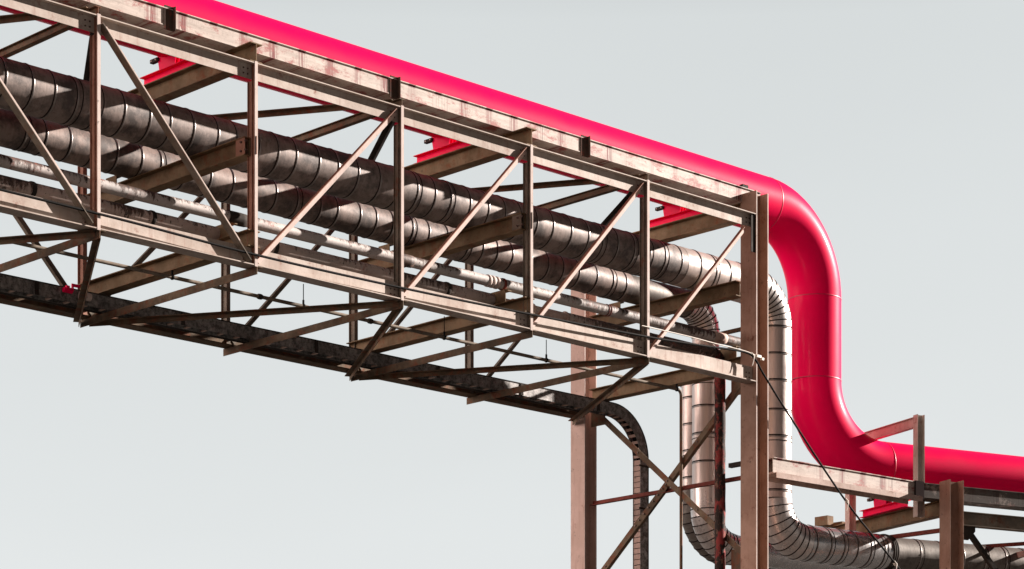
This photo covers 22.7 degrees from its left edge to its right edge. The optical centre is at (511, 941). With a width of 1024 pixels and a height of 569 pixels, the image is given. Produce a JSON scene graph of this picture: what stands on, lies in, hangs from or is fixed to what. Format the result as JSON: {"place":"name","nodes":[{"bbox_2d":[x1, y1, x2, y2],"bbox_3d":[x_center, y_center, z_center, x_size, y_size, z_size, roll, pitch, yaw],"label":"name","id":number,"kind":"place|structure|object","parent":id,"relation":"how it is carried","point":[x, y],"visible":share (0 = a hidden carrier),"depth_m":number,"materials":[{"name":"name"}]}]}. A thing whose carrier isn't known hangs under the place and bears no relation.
{"place":"outdoors","nodes":[
{"label":"outdoors","id":0,"kind":"place"},
{"bbox_2d":[0,0,1023,568],"label":"sky","id":1,"kind":"structure","parent":0,"point":[899,123],"materials":[{"name":"grey"}]},
{"label":"ground","id":2,"kind":"structure","parent":0,"visible":0},
{"bbox_2d":[0,174,725,568],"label":"peeling pipe","id":3,"kind":"object","parent":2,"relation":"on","point":[132,212],"visible":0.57,"depth_m":36.80,"materials":[{"name":"metal"}]},
{"bbox_2d":[571,190,767,568],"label":"support trestle","id":4,"kind":"object","parent":2,"relation":"on","point":[751,552],"visible":0.94,"depth_m":41.09,"materials":[{"name":"paint"}]},
{"bbox_2d":[0,0,760,424],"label":"truss bridge","id":5,"kind":"structure","parent":4,"relation":"on","point":[214,52],"depth_m":36.30,"materials":[{"name":"beige paint"}]},
{"bbox_2d":[0,292,578,411],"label":"drain pipe","id":6,"kind":"object","parent":5,"relation":"on","point":[96,312],"visible":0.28,"depth_m":38.74,"materials":[{"name":"metal"}]},
{"bbox_2d":[0,273,648,568],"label":"cable tray","id":7,"kind":"object","parent":5,"relation":"attached to","point":[624,418],"visible":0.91,"depth_m":39.56,"materials":[{"name":"metal"}]},
{"bbox_2d":[62,283,91,300],"bbox_3d":[-6.092,-9.100,35.737,0.440,0.200,0.110,0,0,-44],"label":"red valve","id":8,"kind":"object","parent":7,"relation":"attached to","point":[66,289],"visible":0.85,"depth_m":35.69,"materials":[{"name":"pink paint"}]},
{"bbox_2d":[15,243,682,568],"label":"conduit","id":9,"kind":"object","parent":5,"relation":"hanging from","point":[261,297],"visible":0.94,"depth_m":38.41,"materials":[{"name":"grey metal"}]},
{"bbox_2d":[0,154,740,348],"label":"peeling pipe","id":10,"kind":"object","parent":5,"relation":"on","point":[141,195],"visible":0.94,"depth_m":35.69,"materials":[{"name":"silver metal"}]},
{"bbox_2d":[0,108,862,568],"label":"clad pipe","id":11,"kind":"object","parent":5,"relation":"on","point":[120,158],"visible":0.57,"depth_m":38.93,"materials":[{"name":"metal"}]},
{"bbox_2d":[0,188,899,568],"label":"black cable","id":12,"kind":"object","parent":5,"relation":"hanging from","point":[466,302],"visible":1,"depth_m":36.32,"materials":[{"name":"black plastic"}]},
{"bbox_2d":[0,56,1023,568],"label":"clad pipe","id":13,"kind":"object","parent":5,"relation":"on","point":[58,98],"visible":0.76,"depth_m":38.39,"materials":[{"name":"metal"}]},
{"bbox_2d":[642,325,763,360],"bbox_3d":[3.012,-9.354,39.895,2.851,0.108,0.048,0,0,-44],"label":"thin cable","id":14,"kind":"object","parent":4,"relation":"attached to","point":[758,356],"visible":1,"depth_m":39.95,"materials":[{"name":"silver metal"}]},
{"bbox_2d":[768,414,1023,568],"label":"pipe bridge","id":15,"kind":"structure","parent":2,"relation":"on","point":[948,500],"depth_m":43.93,"materials":[{"name":"paint"}]},
{"bbox_2d":[0,0,1023,517],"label":"pink pipe","id":16,"kind":"object","parent":15,"relation":"on","point":[830,430],"visible":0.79,"depth_m":44.10,"materials":[{"name":"metal"}]},
{"bbox_2d":[680,384,773,568],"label":"clad riser","id":17,"kind":"object","parent":15,"relation":"attached to","point":[686,390],"visible":0.24,"depth_m":44.45,"materials":[{"name":"metal"}]}
]}

